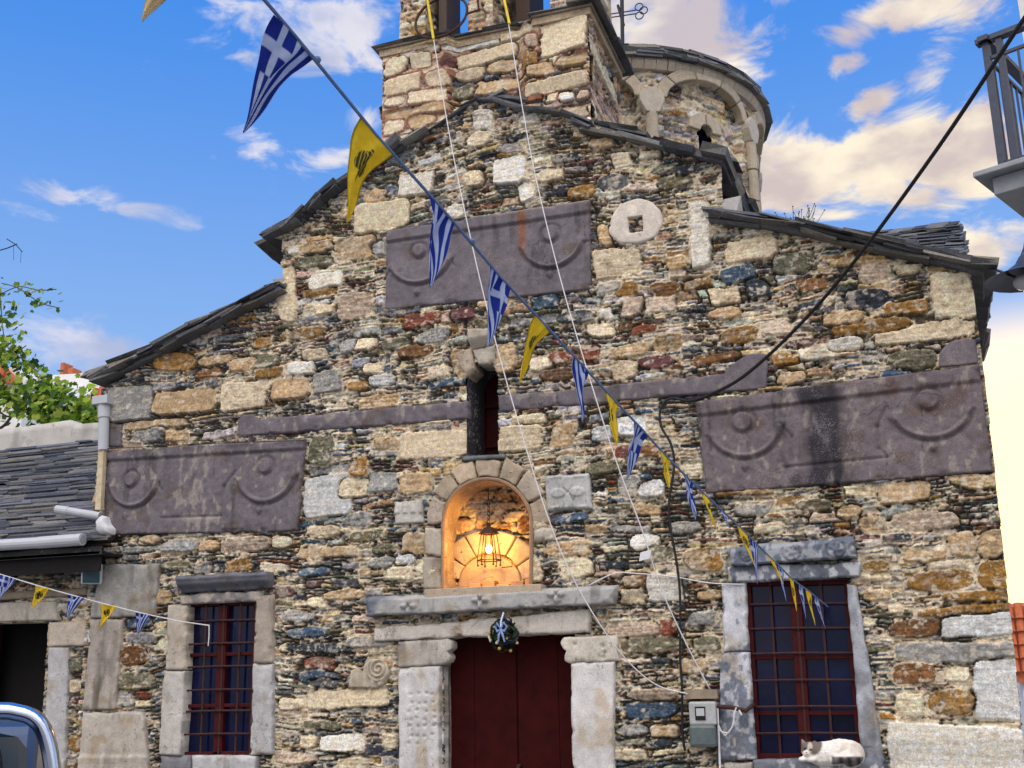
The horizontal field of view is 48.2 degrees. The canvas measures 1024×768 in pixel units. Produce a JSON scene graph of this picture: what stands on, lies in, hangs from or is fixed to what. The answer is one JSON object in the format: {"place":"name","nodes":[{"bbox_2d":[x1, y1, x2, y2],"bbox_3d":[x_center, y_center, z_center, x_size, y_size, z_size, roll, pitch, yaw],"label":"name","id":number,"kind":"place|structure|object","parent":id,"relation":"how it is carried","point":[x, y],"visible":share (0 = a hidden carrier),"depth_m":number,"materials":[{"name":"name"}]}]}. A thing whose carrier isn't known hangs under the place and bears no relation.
{"place":"outdoors","nodes":[
{"label":"outdoors","id":0,"kind":"place"},
{"bbox_2d":[0,439,122,767],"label":"stone house","id":1,"kind":"structure","parent":0,"point":[43,643],"depth_m":9.28,"materials":[{"name":"grey stone"}]},
{"bbox_2d":[0,625,2,655],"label":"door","id":2,"kind":"structure","parent":1,"relation":"in","point":[1,626],"depth_m":9.79,"materials":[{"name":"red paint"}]},
{"bbox_2d":[52,363,99,392],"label":"white house","id":3,"kind":"structure","parent":0,"point":[69,372],"depth_m":32.63,"materials":[{"name":"paint"}]},
{"bbox_2d":[90,386,104,400],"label":"white house","id":4,"kind":"structure","parent":0,"point":[99,391],"depth_m":26.77,"materials":[{"name":"ceramic"}]},
{"bbox_2d":[0,0,1023,603],"label":"sky","id":5,"kind":"structure","parent":0,"point":[133,187],"materials":[{"name":"blue"}]},
{"bbox_2d":[262,0,827,606],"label":"bunting string","id":6,"kind":"object","parent":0,"point":[336,86],"visible":1,"depth_m":3.54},
{"bbox_2d":[243,15,314,132],"bbox_3d":[-0.597,-0.747,2.848,0.135,0.256,0.169,-9,-17,26],"label":"pennant","id":7,"kind":"object","parent":6,"relation":"hanging from","point":[284,56],"visible":1,"depth_m":2.83,"materials":[{"name":"fabric"}]},
{"bbox_2d":[346,118,391,222],"bbox_3d":[-0.404,-0.565,3.118,0.084,0.267,0.155,-9,-17,26],"label":"pennant","id":8,"kind":"object","parent":6,"relation":"hanging from","point":[369,152],"visible":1,"depth_m":3.10,"materials":[{"name":"fabric"}]},
{"bbox_2d":[429,196,453,287],"bbox_3d":[-0.224,-0.409,3.383,0.045,0.261,0.149,-8,-17,25],"label":"pennant","id":9,"kind":"object","parent":6,"relation":"hanging from","point":[442,226],"visible":1,"depth_m":3.40,"materials":[{"name":"fabric"}]},
{"bbox_2d":[487,265,509,346],"bbox_3d":[-0.056,-0.239,3.668,0.044,0.252,0.144,-8,-17,26],"label":"pennant","id":10,"kind":"object","parent":6,"relation":"hanging from","point":[498,294],"visible":1,"depth_m":3.68,"materials":[{"name":"fabric"}]},
{"bbox_2d":[519,316,549,381],"bbox_3d":[0.070,-0.110,3.934,0.090,0.212,0.126,-9,-17,26],"label":"pennant","id":11,"kind":"object","parent":6,"relation":"hanging from","point":[538,331],"visible":1,"depth_m":3.92,"materials":[{"name":"fabric"}]},
{"bbox_2d":[572,357,587,421],"bbox_3d":[0.251,0.026,4.166,0.032,0.228,0.134,-7,-16,23],"label":"pennant","id":12,"kind":"object","parent":6,"relation":"hanging from","point":[580,373],"visible":1,"depth_m":4.16,"materials":[{"name":"fabric"}]},
{"bbox_2d":[606,393,617,444],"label":"pennant","id":13,"kind":"object","parent":6,"relation":"hanging from","point":[613,406],"visible":1,"depth_m":4.39,"materials":[{"name":"fabric"}]},
{"bbox_2d":[627,422,646,479],"bbox_3d":[0.496,0.276,4.641,0.065,0.225,0.138,-9,-17,26],"label":"pennant","id":14,"kind":"object","parent":6,"relation":"hanging from","point":[637,440],"visible":1,"depth_m":4.65,"materials":[{"name":"fabric"}]},
{"bbox_2d":[659,450,670,487],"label":"pennant","id":15,"kind":"object","parent":6,"relation":"hanging from","point":[666,464],"visible":1,"depth_m":4.86,"materials":[{"name":"fabric"}]},
{"bbox_2d":[684,475,695,519],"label":"pennant","id":16,"kind":"object","parent":6,"relation":"hanging from","point":[690,498],"visible":1,"depth_m":5.08,"materials":[{"name":"fabric"}]},
{"bbox_2d":[702,493,716,528],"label":"pennant","id":17,"kind":"object","parent":6,"relation":"hanging from","point":[706,500],"visible":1,"depth_m":5.27,"materials":[{"name":"fabric"}]},
{"bbox_2d":[720,509,730,529],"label":"pennant","id":18,"kind":"object","parent":6,"relation":"hanging from","point":[724,515],"visible":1,"depth_m":5.47,"materials":[{"name":"fabric"}]},
{"bbox_2d":[737,525,755,568],"bbox_3d":[1.181,0.812,5.708,0.055,0.219,0.182,-9,-17,26],"label":"pennant","id":19,"kind":"object","parent":6,"relation":"hanging from","point":[743,536],"visible":1,"depth_m":5.69,"materials":[{"name":"fabric"}]},
{"bbox_2d":[750,539,758,583],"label":"pennant","id":20,"kind":"object","parent":6,"relation":"hanging from","point":[754,547],"visible":0.97,"depth_m":5.88,"materials":[{"name":"fabric"}]},
{"bbox_2d":[767,555,782,583],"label":"pennant","id":21,"kind":"object","parent":6,"relation":"hanging from","point":[775,567],"visible":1,"depth_m":6.13,"materials":[{"name":"fabric"}]},
{"bbox_2d":[776,564,785,598],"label":"pennant","id":22,"kind":"object","parent":6,"relation":"hanging from","point":[780,570],"visible":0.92,"depth_m":6.26,"materials":[{"name":"fabric"}]},
{"bbox_2d":[789,577,796,610],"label":"pennant","id":23,"kind":"object","parent":6,"relation":"hanging from","point":[793,588],"visible":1,"depth_m":6.46,"materials":[{"name":"fabric"}]},
{"bbox_2d":[798,585,805,617],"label":"pennant","id":24,"kind":"object","parent":6,"relation":"hanging from","point":[801,592],"visible":1,"depth_m":6.62,"materials":[{"name":"fabric"}]},
{"bbox_2d":[806,590,814,622],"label":"pennant","id":25,"kind":"object","parent":6,"relation":"hanging from","point":[809,596],"visible":1,"depth_m":6.75,"materials":[{"name":"fabric"}]},
{"bbox_2d":[814,596,824,626],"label":"pennant","id":26,"kind":"object","parent":6,"relation":"hanging from","point":[817,602],"visible":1,"depth_m":6.89,"materials":[{"name":"fabric"}]},
{"bbox_2d":[973,0,1023,217],"bbox_3d":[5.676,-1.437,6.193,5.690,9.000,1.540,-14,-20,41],"label":"balcony","id":27,"kind":"structure","parent":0,"point":[1003,180],"depth_m":7.70,"materials":[{"name":"paint"}]},
{"bbox_2d":[1009,602,1023,740],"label":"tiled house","id":28,"kind":"structure","parent":0,"point":[1017,614],"depth_m":26.39,"materials":[{"name":"tile"}]},
{"bbox_3d":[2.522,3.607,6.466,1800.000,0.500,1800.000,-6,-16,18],"label":"ground","id":29,"kind":"structure","parent":0,"visible":0},
{"bbox_2d":[0,239,22,262],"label":"aerial","id":30,"kind":"object","parent":29,"relation":"on","point":[13,249],"visible":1,"depth_m":22.36,"materials":[{"name":"black metal"}]},
{"bbox_2d":[0,702,60,767],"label":"pickup","id":31,"kind":"object","parent":29,"relation":"on","point":[27,737],"visible":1,"depth_m":5.24,"materials":[{"name":"silver metal"}]},
{"bbox_2d":[0,365,90,428],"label":"white house","id":32,"kind":"structure","parent":29,"relation":"on","point":[21,422],"depth_m":29.21,"materials":[{"name":"paint"}]},
{"bbox_2d":[0,420,97,449],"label":"garden wall","id":33,"kind":"structure","parent":29,"relation":"on","point":[52,433],"depth_m":15.17,"materials":[{"name":"white paint"}]},
{"bbox_2d":[0,277,103,428],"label":"grape vine","id":34,"kind":"object","parent":29,"relation":"on","point":[46,396],"visible":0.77,"depth_m":16.12,"materials":[{"name":"green plant"}]},
{"bbox_2d":[73,0,1023,767],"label":"church","id":35,"kind":"structure","parent":29,"relation":"on","point":[337,590],"depth_m":8.18,"materials":[{"name":"stone"}]},
{"bbox_2d":[54,395,115,535],"bbox_3d":[-3.341,0.656,9.191,0.680,1.178,0.271,-11,-18,32],"label":"downpipe","id":36,"kind":"object","parent":35,"relation":"attached to","point":[104,525],"visible":1,"depth_m":9.21,"materials":[{"name":"white plastic"}]},
{"bbox_2d":[81,564,102,583],"bbox_3d":[-3.294,1.501,9.004,0.156,0.161,0.219,1,-15,-8],"label":"floodlight","id":37,"kind":"object","parent":35,"relation":"attached to","point":[94,577],"visible":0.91,"depth_m":8.91,"materials":[{"name":"teal glass"}]},
{"bbox_2d":[0,574,209,645],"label":"bunting string","id":38,"kind":"object","parent":35,"relation":"attached to","point":[116,606],"visible":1,"depth_m":8.52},
{"bbox_2d":[0,575,15,598],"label":"pennant","id":39,"kind":"object","parent":38,"relation":"hanging from","point":[6,582],"visible":1,"depth_m":8.46,"materials":[{"name":"fabric"}]},
{"bbox_2d":[31,586,48,608],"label":"pennant","id":40,"kind":"object","parent":38,"relation":"hanging from","point":[40,593],"visible":1,"depth_m":8.49,"materials":[{"name":"fabric"}]},
{"bbox_2d":[67,595,83,618],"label":"pennant","id":41,"kind":"object","parent":38,"relation":"hanging from","point":[73,603],"visible":1,"depth_m":8.50,"materials":[{"name":"fabric"}]},
{"bbox_2d":[100,604,115,626],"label":"pennant","id":42,"kind":"object","parent":38,"relation":"hanging from","point":[106,611],"visible":1,"depth_m":8.52,"materials":[{"name":"fabric"}]},
{"bbox_2d":[136,612,149,635],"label":"pennant","id":43,"kind":"object","parent":38,"relation":"hanging from","point":[141,619],"visible":1,"depth_m":8.51,"materials":[{"name":"fabric"}]},
{"bbox_2d":[107,440,304,448],"bbox_3d":[-2.438,0.477,8.987,1.822,0.091,0.011,-6,-16,18],"label":"wall wire","id":44,"kind":"object","parent":35,"relation":"attached to","point":[206,443],"depth_m":8.96,"materials":[{"name":"grey metal"}]},
{"bbox_2d":[159,571,277,767],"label":"window","id":45,"kind":"structure","parent":35,"relation":"in","point":[206,705],"depth_m":8.53,"materials":[{"name":"red paint"}]},
{"bbox_2d":[465,375,498,454],"bbox_3d":[-0.215,0.177,8.744,0.469,0.922,0.044,-6,-16,18],"label":"slit window","id":46,"kind":"structure","parent":35,"relation":"in","point":[490,394],"depth_m":8.71,"materials":[{"name":"red paint"}]},
{"bbox_2d":[477,491,511,567],"bbox_3d":[-0.130,1.034,8.169,0.253,0.555,0.171,-6,-16,18],"label":"lantern","id":47,"kind":"object","parent":35,"relation":"hanging from","point":[488,530],"visible":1,"depth_m":8.14,"materials":[{"name":"metal"}]},
{"bbox_2d":[488,612,519,652],"bbox_3d":[-0.061,1.675,7.714,0.221,0.271,0.186,-6,-16,18],"label":"wreath","id":48,"kind":"object","parent":35,"relation":"attached to","point":[506,629],"visible":1,"depth_m":7.68,"materials":[{"name":"green plant"}]},
{"bbox_2d":[449,634,574,767],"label":"door","id":49,"kind":"structure","parent":35,"relation":"in","point":[513,709],"depth_m":7.88,"materials":[{"name":"paint"}]},
{"bbox_2d":[426,0,687,693],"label":"bell rope","id":50,"kind":"object","parent":35,"relation":"hanging from","point":[430,20],"visible":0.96,"depth_m":7.73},
{"bbox_2d":[503,0,709,689],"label":"bell rope","id":51,"kind":"object","parent":35,"relation":"hanging from","point":[646,555],"visible":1,"depth_m":7.58,"materials":[{"name":"white fabric"}]},
{"bbox_2d":[589,572,743,585],"bbox_3d":[1.007,1.289,7.551,1.035,0.124,0.016,-6,-16,18],"label":"wall wire","id":52,"kind":"object","parent":35,"relation":"attached to","point":[666,576],"depth_m":7.55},
{"bbox_2d":[659,397,686,750],"bbox_3d":[1.119,1.205,7.527,0.214,2.312,0.025,-8,-16,24],"label":"wall cable","id":53,"kind":"object","parent":35,"relation":"attached to","point":[673,544],"depth_m":7.56,"materials":[{"name":"black rubber"}]},
{"bbox_2d":[685,689,719,746],"bbox_3d":[1.210,2.117,7.243,0.204,0.348,0.145,-6,-16,18],"label":"meter box","id":54,"kind":"object","parent":35,"relation":"attached to","point":[703,729],"visible":0.97,"depth_m":7.18,"materials":[{"name":"white plastic"}]},
{"bbox_2d":[695,707,705,719],"bbox_3d":[1.187,2.074,7.202,0.064,0.082,0.025,-6,-16,18],"label":"window","id":55,"kind":"structure","parent":54,"relation":"in","point":[696,717],"depth_m":7.19,"materials":[{"name":"grey plastic"}]},
{"bbox_2d":[716,703,755,712],"bbox_3d":[1.415,2.036,7.186,0.264,0.061,0.100,-1,-15,-1],"label":"iron bar","id":56,"kind":"object","parent":35,"relation":"attached to","point":[741,709],"visible":1,"depth_m":7.17,"materials":[{"name":"brown metal"}]},
{"bbox_2d":[717,707,741,767],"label":"cord","id":57,"kind":"object","parent":56,"relation":"hanging from","point":[730,729],"visible":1,"depth_m":7.14,"materials":[{"name":"white plastic"}]},
{"bbox_2d":[774,203,824,221],"bbox_3d":[2.060,-1.172,8.170,0.362,0.220,0.161,-6,-16,18],"label":"dry weed","id":58,"kind":"object","parent":35,"relation":"on","point":[809,214],"visible":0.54,"depth_m":8.15,"materials":[{"name":"grey plant"}]},
{"bbox_2d":[717,536,883,767],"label":"window frame","id":59,"kind":"structure","parent":35,"relation":"in","point":[807,680],"depth_m":7.23,"materials":[{"name":"grey stone"}]},
{"bbox_2d":[799,738,864,767],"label":"cat","id":60,"kind":"object","parent":35,"relation":"on","point":[846,753],"visible":1,"depth_m":6.88},
{"bbox_2d":[687,15,1023,402],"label":"overhead cable","id":61,"kind":"object","parent":35,"relation":"attached to","point":[918,174],"visible":1,"depth_m":5.96,"materials":[{"name":"black rubber"}]},
{"bbox_2d":[984,245,1023,292],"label":"street lamp","id":62,"kind":"object","parent":35,"relation":"attached to","point":[1011,280],"visible":0.99,"depth_m":7.12,"materials":[{"name":"metal"}]},
{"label":"bunting string","id":63,"kind":"object","parent":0,"visible":0},
{"bbox_2d":[142,0,165,21],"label":"pennant","id":64,"kind":"object","parent":63,"relation":"hanging from","point":[150,6],"visible":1,"depth_m":3.16,"materials":[{"name":"fabric"}]}
]}

